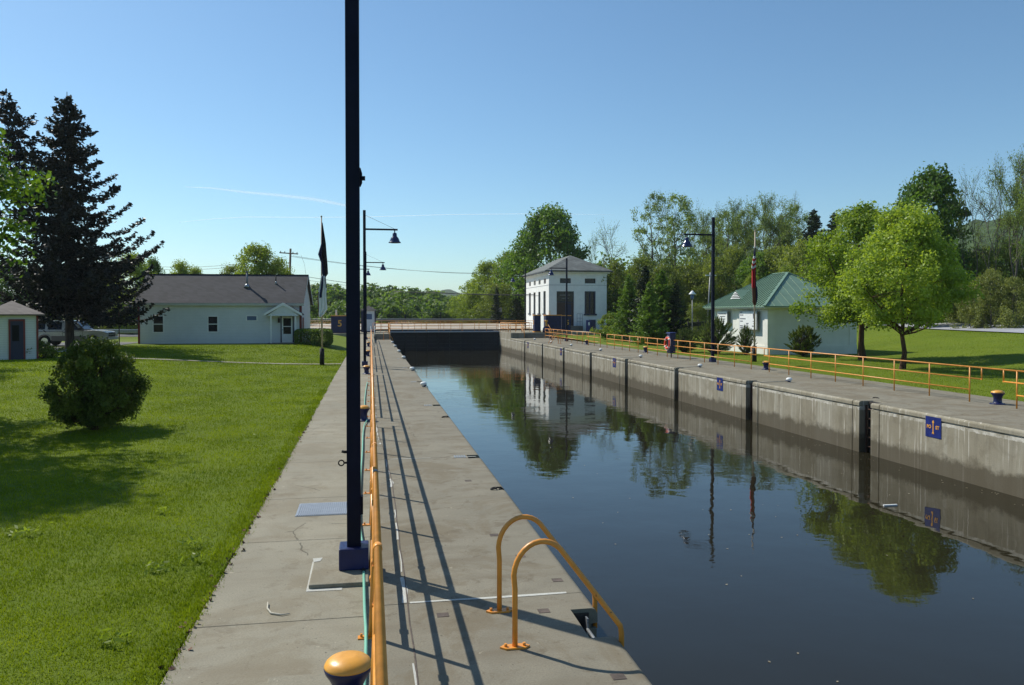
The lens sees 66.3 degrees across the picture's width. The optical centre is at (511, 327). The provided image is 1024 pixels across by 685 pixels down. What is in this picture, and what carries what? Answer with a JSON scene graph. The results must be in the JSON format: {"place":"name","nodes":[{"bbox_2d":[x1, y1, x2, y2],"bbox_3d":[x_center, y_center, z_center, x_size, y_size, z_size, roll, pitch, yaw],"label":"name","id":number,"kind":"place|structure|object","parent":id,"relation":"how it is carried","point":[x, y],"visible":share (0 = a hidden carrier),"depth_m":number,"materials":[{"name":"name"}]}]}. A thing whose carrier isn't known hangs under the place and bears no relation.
{"place":"outdoors","nodes":[
{"label":"outdoors","id":0,"kind":"place"},
{"bbox_2d":[160,345,371,684],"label":"sidewalk","id":1,"kind":"structure","parent":0,"point":[243,635],"depth_m":8.06,"materials":[{"name":"concrete"}]},
{"bbox_2d":[267,671,370,684],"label":"raised slab","id":2,"kind":"structure","parent":1,"relation":"on","point":[316,679],"depth_m":6.04,"materials":[{"name":"concrete"}]},
{"bbox_2d":[324,650,370,684],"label":"bollard","id":3,"kind":"object","parent":2,"relation":"on","point":[350,667],"visible":0.98,"depth_m":5.44,"materials":[{"name":"metal"}]},
{"bbox_2d":[295,501,346,516],"bbox_3d":[-2.735,2.629,11.396,0.740,0.015,0.740,0,1,-10],"label":"sidewalk grate","id":4,"kind":"object","parent":1,"relation":"on","point":[322,509],"visible":0.96,"depth_m":11.35,"materials":[{"name":"metal"}]},
{"bbox_2d":[309,558,368,588],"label":"lamp plinth","id":5,"kind":"structure","parent":1,"relation":"on","point":[326,573],"depth_m":8.35,"materials":[{"name":"concrete"}]},
{"bbox_2d":[338,0,368,570],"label":"canal lamp","id":6,"kind":"object","parent":5,"relation":"on","point":[353,551],"visible":1,"depth_m":8.57,"materials":[{"name":"metal"}]},
{"bbox_2d":[361,382,367,684],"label":"garden hose","id":7,"kind":"object","parent":1,"relation":"on","point":[365,618],"visible":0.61,"depth_m":7.62,"materials":[{"name":"green rubber"}]},
{"bbox_2d":[362,210,400,365],"bbox_3d":[-7.085,-2.146,42.586,2.125,8.400,0.690,0,1,-10],"label":"canal lamp","id":8,"kind":"object","parent":1,"relation":"on","point":[394,238],"visible":0.98,"depth_m":42.37,"materials":[{"name":"metal"}]},
{"bbox_2d":[0,319,1023,684],"bbox_3d":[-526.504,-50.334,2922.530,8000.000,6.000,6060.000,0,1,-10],"label":"ground","id":9,"kind":"structure","parent":0,"point":[880,335],"depth_m":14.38,"materials":[{"name":"green plant"}]},
{"bbox_2d":[0,262,28,304],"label":"broadleaf tree","id":10,"kind":"object","parent":9,"relation":"on","point":[3,284],"visible":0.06,"depth_m":88.55,"materials":[{"name":"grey plant"}]},
{"bbox_2d":[0,301,44,359],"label":"white shed","id":11,"kind":"structure","parent":9,"relation":"on","point":[18,330],"depth_m":39.51,"materials":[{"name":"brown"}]},
{"bbox_2d":[8,319,25,359],"bbox_3d":[-24.889,0.699,39.440,0.710,2.250,0.060,-1,1,-34],"label":"door","id":12,"kind":"structure","parent":11,"relation":"in","point":[16,327],"depth_m":39.43,"materials":[{"name":"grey wood"}]},
{"bbox_2d":[0,127,58,277],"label":"broadleaf tree","id":13,"kind":"object","parent":9,"relation":"on","point":[14,194],"visible":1,"depth_m":22.19,"materials":[{"name":"green plant"}]},
{"bbox_2d":[27,340,58,358],"bbox_3d":[-24.445,1.251,40.598,1.768,1.234,1.867,0,1,-10],"label":"round bush","id":14,"kind":"object","parent":9,"relation":"on","point":[48,351],"visible":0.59,"depth_m":40.45,"materials":[{"name":"green plant"}]},
{"bbox_2d":[0,88,95,314],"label":"cedar tree","id":15,"kind":"object","parent":9,"relation":"on","point":[12,135],"visible":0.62,"depth_m":51.26,"materials":[{"name":"green plant"}]},
{"bbox_2d":[0,95,169,347],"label":"cedar tree","id":16,"kind":"object","parent":9,"relation":"on","point":[71,287],"visible":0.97,"depth_m":50.87,"materials":[{"name":"green plant"}]},
{"bbox_2d":[50,342,137,351],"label":"parking lot","id":17,"kind":"structure","parent":9,"relation":"on","point":[60,345],"depth_m":56.02,"materials":[{"name":"grey asphalt"}]},
{"bbox_2d":[38,319,117,345],"bbox_3d":[-31.188,0.339,55.771,5.460,1.880,2.240,0,1,-7],"label":"parked pickup","id":18,"kind":"object","parent":17,"relation":"on","point":[52,335],"visible":0.58,"depth_m":54.94,"materials":[{"name":"beige paint"}]},
{"bbox_2d":[36,334,152,429],"bbox_3d":[-10.157,1.336,19.160,2.510,2.363,2.435,-1,1,-33],"label":"leafy bush","id":19,"kind":"object","parent":9,"relation":"on","point":[110,395],"visible":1,"depth_m":18.69,"materials":[{"name":"green plant"}]},
{"bbox_2d":[2,434,256,644],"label":"lawn weeds","id":20,"kind":"object","parent":9,"relation":"on","point":[102,637],"visible":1,"depth_m":9.44,"materials":[{"name":"green plant"}]},
{"bbox_2d":[107,249,156,333],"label":"broadleaf tree","id":21,"kind":"object","parent":9,"relation":"on","point":[137,272],"visible":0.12,"depth_m":83.37,"materials":[{"name":"green plant"}]},
{"bbox_2d":[135,256,312,343],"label":"clapboard house","id":22,"kind":"structure","parent":9,"relation":"on","point":[246,308],"depth_m":60.44,"materials":[{"name":"grey wood"}]},
{"bbox_2d":[280,316,293,341],"bbox_3d":[-17.411,0.085,60.786,1.000,2.120,0.095,0,1,-7],"label":"door","id":23,"kind":"structure","parent":22,"relation":"in","point":[286,322],"depth_m":60.79,"materials":[{"name":"white paint"}]},
{"bbox_2d":[158,419,311,669],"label":"dead leaves","id":24,"kind":"object","parent":9,"relation":"on","point":[179,649],"visible":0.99,"depth_m":8.92,"materials":[{"name":"brown plant"}]},
{"bbox_2d":[233,241,293,274],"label":"broadleaf tree","id":25,"kind":"object","parent":9,"relation":"on","point":[262,253],"visible":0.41,"depth_m":91.14,"materials":[{"name":"green plant"}]},
{"bbox_2d":[294,328,333,345],"bbox_3d":[-15.220,0.725,60.276,2.917,1.401,3.421,0,1,-10],"label":"clipped hedge","id":26,"kind":"object","parent":9,"relation":"on","point":[312,335],"visible":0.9,"depth_m":58.89,"materials":[{"name":"green plant"}]},
{"bbox_2d":[320,215,323,364],"bbox_3d":[-10.361,-2.023,42.710,0.247,8.150,0.260,0,1,-10],"label":"flagpole","id":27,"kind":"object","parent":9,"relation":"on","point":[321,355],"visible":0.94,"depth_m":42.69,"materials":[{"name":"black metal"}]},
{"bbox_2d":[317,276,326,317],"bbox_3d":[-10.291,-1.664,42.572,0.525,2.288,0.170,0,1,-10],"label":"draped flag","id":28,"kind":"object","parent":27,"relation":"hanging from","point":[322,302],"visible":1,"depth_m":42.56,"materials":[{"name":"white fabric"}]},
{"bbox_2d":[318,223,327,275],"bbox_3d":[-10.262,-4.072,42.586,0.536,3.261,0.144,0,1,-10],"label":"draped flag","id":29,"kind":"object","parent":27,"relation":"hanging from","point":[322,253],"visible":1,"depth_m":42.58,"materials":[{"name":"black fabric"}]},
{"bbox_2d":[330,315,345,332],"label":"sign","id":30,"kind":"object","parent":9,"relation":"on","point":[338,323],"visible":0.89,"depth_m":87.51,"materials":[{"name":"blue metal"}]},
{"bbox_2d":[323,331,390,364],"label":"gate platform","id":31,"kind":"structure","parent":9,"relation":"on","point":[376,333],"depth_m":86.15,"materials":[{"name":"concrete"}]},
{"bbox_2d":[361,305,375,331],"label":"lock booth","id":32,"kind":"object","parent":31,"relation":"on","point":[371,317],"visible":0.68,"depth_m":92.16,"materials":[{"name":"white paint"}]},
{"bbox_2d":[310,282,455,323],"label":"wood","id":33,"kind":"object","parent":9,"relation":"on","point":[389,305],"visible":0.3,"depth_m":184.11,"materials":[{"name":"green plant"}]},
{"bbox_2d":[310,323,532,330],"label":"road bridge","id":34,"kind":"structure","parent":9,"relation":"on","point":[467,327],"depth_m":109.70,"materials":[{"name":"metal"}]},
{"bbox_2d":[446,292,495,322],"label":"broadleaf tree","id":35,"kind":"object","parent":9,"relation":"on","point":[472,302],"visible":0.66,"depth_m":139.08,"materials":[{"name":"green plant"}]},
{"bbox_2d":[450,258,516,322],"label":"broadleaf tree","id":36,"kind":"object","parent":9,"relation":"on","point":[483,268],"visible":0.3,"depth_m":149.07,"materials":[{"name":"green plant"}]},
{"bbox_2d":[468,280,524,322],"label":"broadleaf tree","id":37,"kind":"object","parent":9,"relation":"on","point":[504,299],"visible":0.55,"depth_m":133.44,"materials":[{"name":"green plant"}]},
{"bbox_2d":[472,248,528,321],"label":"broadleaf tree","id":38,"kind":"object","parent":9,"relation":"on","point":[497,267],"visible":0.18,"depth_m":144.13,"materials":[{"name":"green plant"}]},
{"bbox_2d":[372,340,651,684],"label":"lock deck","id":39,"kind":"structure","parent":9,"relation":"on","point":[450,519],"depth_m":8.58,"materials":[{"name":"concrete"}]},
{"bbox_2d":[358,330,387,684],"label":"orange railing","id":40,"kind":"object","parent":39,"relation":"on","point":[377,636],"visible":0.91,"depth_m":5.91,"materials":[{"name":"orange metal"}]},
{"bbox_2d":[372,351,565,684],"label":"painted line","id":41,"kind":"object","parent":39,"relation":"on","point":[404,599],"visible":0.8,"depth_m":7.90,"materials":[{"name":"white paint"}]},
{"bbox_2d":[372,345,626,684],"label":"deck crack line","id":42,"kind":"object","parent":39,"relation":"on","point":[617,676],"visible":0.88,"depth_m":7.50,"materials":[{"name":"grey concrete"}]},
{"bbox_2d":[486,514,596,627],"bbox_3d":[0.293,2.358,7.556,1.099,1.142,0.090,0,1,-10],"label":"ladder handrail","id":43,"kind":"object","parent":39,"relation":"on","point":[549,535],"visible":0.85,"depth_m":7.47,"materials":[{"name":"orange metal"}]},
{"bbox_2d":[500,539,623,650],"bbox_3d":[0.438,2.373,6.749,1.099,1.142,0.090,0,1,-10],"label":"ladder handrail","id":44,"kind":"object","parent":39,"relation":"on","point":[515,645],"visible":0.94,"depth_m":6.69,"materials":[{"name":"orange metal"}]},
{"bbox_2d":[505,295,524,323],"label":"spruce tree","id":45,"kind":"object","parent":9,"relation":"on","point":[514,313],"visible":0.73,"depth_m":125.67,"materials":[{"name":"green plant"}]},
{"bbox_2d":[493,201,594,308],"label":"broadleaf tree","id":46,"kind":"object","parent":9,"relation":"on","point":[534,236],"visible":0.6,"depth_m":125.72,"materials":[{"name":"green plant"}]},
{"bbox_2d":[493,330,595,352],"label":"gate platform","id":47,"kind":"structure","parent":9,"relation":"on","point":[505,341],"depth_m":91.23,"materials":[{"name":"concrete"}]},
{"bbox_2d":[390,331,498,349],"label":"lock gate","id":48,"kind":"structure","parent":47,"relation":"attached to","point":[446,340],"depth_m":96.43,"materials":[{"name":"metal"}]},
{"bbox_2d":[522,255,612,332],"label":"powerhouse","id":49,"kind":"structure","parent":9,"relation":"on","point":[587,293],"depth_m":101.41,"materials":[{"name":"white paint"}]},
{"bbox_2d":[557,291,573,325],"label":"door","id":50,"kind":"structure","parent":49,"relation":"in","point":[561,295],"depth_m":100.91,"materials":[{"name":"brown wood"}]},
{"bbox_2d":[584,291,596,314],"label":"window","id":51,"kind":"structure","parent":49,"relation":"in","point":[589,295],"depth_m":101.53,"materials":[{"name":"grey glass"}]},
{"bbox_2d":[590,312,620,337],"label":"round bush","id":52,"kind":"object","parent":9,"relation":"on","point":[604,327],"visible":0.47,"depth_m":83.48,"materials":[{"name":"green plant"}]},
{"bbox_2d":[589,219,628,326],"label":"bare tree","id":53,"kind":"object","parent":9,"relation":"on","point":[606,249],"visible":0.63,"depth_m":134.15,"materials":[{"name":"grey plant"}]},
{"bbox_2d":[601,256,637,324],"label":"scrub tree","id":54,"kind":"object","parent":9,"relation":"on","point":[615,265],"visible":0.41,"depth_m":103.84,"materials":[{"name":"green plant"}]},
{"bbox_2d":[601,273,639,340],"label":"fir tree","id":55,"kind":"object","parent":9,"relation":"on","point":[628,293],"visible":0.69,"depth_m":77.64,"materials":[{"name":"green plant"}]},
{"bbox_2d":[611,252,654,311],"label":"scrub tree","id":56,"kind":"object","parent":9,"relation":"on","point":[637,269],"visible":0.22,"depth_m":107.24,"materials":[{"name":"green plant"}]},
{"bbox_2d":[623,265,665,342],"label":"fir tree","id":57,"kind":"object","parent":9,"relation":"on","point":[641,286],"visible":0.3,"depth_m":73.83,"materials":[{"name":"green plant"}]},
{"bbox_2d":[626,281,669,345],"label":"fir tree","id":58,"kind":"object","parent":9,"relation":"on","point":[647,321],"visible":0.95,"depth_m":69.75,"materials":[{"name":"green plant"}]},
{"bbox_2d":[632,269,687,341],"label":"fir tree","id":59,"kind":"object","parent":9,"relation":"on","point":[661,287],"visible":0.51,"depth_m":72.55,"materials":[{"name":"green plant"}]},
{"bbox_2d":[630,190,690,284],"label":"locust tree","id":60,"kind":"object","parent":9,"relation":"on","point":[645,249],"visible":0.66,"depth_m":111.41,"materials":[{"name":"green plant"}]},
{"bbox_2d":[640,261,691,328],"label":"scrub tree","id":61,"kind":"object","parent":9,"relation":"on","point":[673,275],"visible":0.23,"depth_m":103.11,"materials":[{"name":"green plant"}]},
{"bbox_2d":[659,282,690,340],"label":"fir tree","id":62,"kind":"object","parent":9,"relation":"on","point":[676,306],"visible":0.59,"depth_m":71.73,"materials":[{"name":"green plant"}]},
{"bbox_2d":[657,193,704,293],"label":"locust tree","id":63,"kind":"object","parent":9,"relation":"on","point":[689,214],"visible":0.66,"depth_m":113.52,"materials":[{"name":"green plant"}]},
{"bbox_2d":[676,327,699,351],"bbox_3d":[12.664,0.893,57.055,2.256,1.850,2.416,1,1,28],"label":"spreading juniper","id":64,"kind":"object","parent":9,"relation":"on","point":[682,335],"visible":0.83,"depth_m":56.74,"materials":[{"name":"green plant"}]},
{"bbox_2d":[673,259,710,329],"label":"scrub tree","id":65,"kind":"object","parent":9,"relation":"on","point":[694,267],"visible":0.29,"depth_m":104.77,"materials":[{"name":"green plant"}]},
{"bbox_2d":[683,301,710,335],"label":"scrub tree","id":66,"kind":"object","parent":9,"relation":"on","point":[700,312],"visible":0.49,"depth_m":89.48,"materials":[{"name":"green plant"}]},
{"bbox_2d":[686,208,728,278],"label":"locust tree","id":67,"kind":"object","parent":9,"relation":"on","point":[704,230],"visible":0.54,"depth_m":121.51,"materials":[{"name":"green plant"}]},
{"bbox_2d":[683,254,734,329],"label":"scrub tree","id":68,"kind":"object","parent":9,"relation":"on","point":[701,290],"visible":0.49,"depth_m":102.68,"materials":[{"name":"green plant"}]},
{"bbox_2d":[692,315,737,353],"bbox_3d":[14.260,0.490,54.785,3.171,2.775,2.961,0,1,19],"label":"spreading juniper","id":69,"kind":"object","parent":9,"relation":"on","point":[720,332],"visible":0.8,"depth_m":54.48,"materials":[{"name":"green plant"}]},
{"bbox_2d":[703,209,752,293],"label":"locust tree","id":70,"kind":"object","parent":9,"relation":"on","point":[728,229],"visible":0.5,"depth_m":114.97,"materials":[{"name":"green plant"}]},
{"bbox_2d":[716,242,756,299],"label":"scrub tree","id":71,"kind":"object","parent":9,"relation":"on","point":[735,252],"visible":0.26,"depth_m":104.81,"materials":[{"name":"green plant"}]},
{"bbox_2d":[719,197,761,288],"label":"locust tree","id":72,"kind":"object","parent":9,"relation":"on","point":[735,208],"visible":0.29,"depth_m":123.39,"materials":[{"name":"green plant"}]},
{"bbox_2d":[724,210,762,260],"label":"locust tree","id":73,"kind":"object","parent":9,"relation":"on","point":[742,213],"visible":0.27,"depth_m":117.29,"materials":[{"name":"green plant"}]},
{"bbox_2d":[735,324,757,354],"bbox_3d":[15.897,0.803,53.284,1.269,2.184,1.359,-1,1,-40],"label":"spreading juniper","id":74,"kind":"object","parent":9,"relation":"on","point":[745,338],"visible":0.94,"depth_m":53.11,"materials":[{"name":"green plant"}]},
{"bbox_2d":[728,250,774,293],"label":"scrub tree","id":75,"kind":"object","parent":9,"relation":"on","point":[745,269],"visible":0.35,"depth_m":99.47,"materials":[{"name":"green plant"}]},
{"bbox_2d":[511,338,1023,498],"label":"canal wall","id":76,"kind":"structure","parent":9,"relation":"on","point":[986,455],"depth_m":26.41,"materials":[{"name":"concrete"}]},
{"bbox_2d":[513,338,1023,429],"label":"lock deck","id":77,"kind":"structure","parent":76,"relation":"on","point":[978,408],"depth_m":29.97,"materials":[{"name":"concrete"}]},
{"bbox_2d":[681,217,715,361],"bbox_3d":[10.784,-2.198,45.398,2.125,8.400,0.690,0,1,-10],"label":"canal lamp","id":78,"kind":"object","parent":77,"relation":"on","point":[686,242],"visible":1,"depth_m":45.48,"materials":[{"name":"metal"}]},
{"bbox_2d":[607,334,1023,408],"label":"orange railing","id":79,"kind":"object","parent":77,"relation":"on","point":[863,366],"visible":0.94,"depth_m":31.44,"materials":[{"name":"orange metal"}]},
{"bbox_2d":[925,416,941,438],"bbox_3d":[11.838,2.799,22.043,0.019,0.580,0.620,0,1,-10],"label":"post sign","id":80,"kind":"object","parent":76,"relation":"attached to","point":[933,427],"visible":1,"depth_m":22.03,"materials":[{"name":"blue metal"}]},
{"bbox_2d":[740,190,797,270],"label":"locust tree","id":81,"kind":"object","parent":9,"relation":"on","point":[781,237],"visible":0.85,"depth_m":115.06,"materials":[{"name":"green plant"}]},
{"bbox_2d":[756,241,800,274],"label":"scrub tree","id":82,"kind":"object","parent":9,"relation":"on","point":[770,260],"visible":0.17,"depth_m":97.67,"materials":[{"name":"green plant"}]},
{"bbox_2d":[702,272,856,354],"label":"lock office","id":83,"kind":"structure","parent":9,"relation":"on","point":[779,293],"depth_m":54.48,"materials":[{"name":"beige paint"}]},
{"bbox_2d":[739,311,757,329],"bbox_3d":[16.895,-0.523,55.829,0.271,1.340,2.600,0,1,-10],"label":"notice board","id":84,"kind":"object","parent":83,"relation":"attached to","point":[746,317],"visible":0.79,"depth_m":55.68,"materials":[{"name":"grey metal"}]},
{"bbox_2d":[783,201,811,257],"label":"locust tree","id":85,"kind":"object","parent":9,"relation":"on","point":[798,220],"visible":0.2,"depth_m":115.23,"materials":[{"name":"green plant"}]},
{"bbox_2d":[775,234,826,284],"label":"scrub tree","id":86,"kind":"object","parent":9,"relation":"on","point":[800,252],"visible":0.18,"depth_m":90.92,"materials":[{"name":"green plant"}]},
{"bbox_2d":[783,325,821,356],"bbox_3d":[19.012,0.858,51.230,2.465,2.154,2.153,0,1,-10],"label":"juniper bush","id":87,"kind":"object","parent":9,"relation":"on","point":[806,340],"visible":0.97,"depth_m":50.92,"materials":[{"name":"green plant"}]},
{"bbox_2d":[593,248,1017,317],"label":"bank wood","id":88,"kind":"object","parent":9,"relation":"on","point":[625,263],"depth_m":139.78,"materials":[{"name":"green plant"}]},
{"bbox_2d":[794,209,826,272],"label":"spruce tree","id":89,"kind":"object","parent":9,"relation":"on","point":[815,223],"visible":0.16,"depth_m":111.46,"materials":[{"name":"green plant"}]},
{"bbox_2d":[636,330,1023,400],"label":"lawn","id":90,"kind":"structure","parent":9,"relation":"on","point":[948,370],"depth_m":41.79,"materials":[{"name":"green plant"}]},
{"bbox_2d":[788,199,940,359],"bbox_3d":[21.184,-2.950,48.052,8.041,9.918,8.764,-1,1,-41],"label":"maple tree","id":91,"kind":"object","parent":9,"relation":"on","point":[856,221],"visible":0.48,"depth_m":47.47,"materials":[{"name":"green plant"}]},
{"bbox_2d":[833,199,984,368],"bbox_3d":[19.501,-2.152,39.761,7.997,8.604,7.480,-1,2,-45],"label":"maple tree","id":92,"kind":"object","parent":9,"relation":"on","point":[870,281],"visible":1,"depth_m":38.33,"materials":[{"name":"green plant"}]},
{"bbox_2d":[886,161,981,325],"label":"broadleaf tree","id":93,"kind":"object","parent":9,"relation":"on","point":[924,188],"visible":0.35,"depth_m":76.61,"materials":[{"name":"green plant"}]},
{"bbox_2d":[946,282,994,328],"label":"scrub tree","id":94,"kind":"object","parent":9,"relation":"on","point":[963,312],"visible":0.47,"depth_m":69.60,"materials":[{"name":"green plant"}]},
{"bbox_2d":[947,166,999,299],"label":"bare tree","id":95,"kind":"object","parent":9,"relation":"on","point":[964,206],"visible":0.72,"depth_m":73.90,"materials":[{"name":"grey plant"}]},
{"bbox_2d":[944,241,1015,324],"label":"scrub tree","id":96,"kind":"object","parent":9,"relation":"on","point":[974,262],"visible":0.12,"depth_m":77.77,"materials":[{"name":"green plant"}]},
{"bbox_2d":[967,266,1017,328],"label":"scrub tree","id":97,"kind":"object","parent":9,"relation":"on","point":[991,276],"visible":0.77,"depth_m":67.63,"materials":[{"name":"green plant"}]},
{"bbox_2d":[966,153,1019,314],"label":"bare tree","id":98,"kind":"object","parent":9,"relation":"on","point":[989,213],"visible":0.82,"depth_m":71.10,"materials":[{"name":"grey plant"}]},
{"bbox_2d":[975,236,1023,324],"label":"scrub tree","id":99,"kind":"object","parent":9,"relation":"on","point":[1003,254],"visible":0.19,"depth_m":73.43,"materials":[{"name":"green plant"}]},
{"bbox_2d":[986,149,1023,321],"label":"bare tree","id":100,"kind":"object","parent":9,"relation":"on","point":[1018,200],"visible":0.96,"depth_m":69.41,"materials":[{"name":"green plant"}]},
{"bbox_2d":[992,276,1023,328],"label":"scrub tree","id":101,"kind":"object","parent":9,"relation":"on","point":[1010,284],"visible":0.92,"depth_m":65.70,"materials":[{"name":"green plant"}]},
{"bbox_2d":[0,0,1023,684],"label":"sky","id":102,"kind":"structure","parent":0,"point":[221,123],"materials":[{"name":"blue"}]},
{"bbox_2d":[401,350,1023,684],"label":"water","id":103,"kind":"structure","parent":0,"point":[821,582],"depth_m":15.87,"materials":[{"name":"blue liquid"}]},
{"bbox_2d":[702,219,1023,324],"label":"hill","id":104,"kind":"structure","parent":0,"point":[992,225],"depth_m":179.69,"materials":[{"name":"green plant"}]},
{"bbox_2d":[883,321,1023,332],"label":"road","id":105,"kind":"structure","parent":0,"point":[993,329],"depth_m":68.91,"materials":[{"name":"grey asphalt"}]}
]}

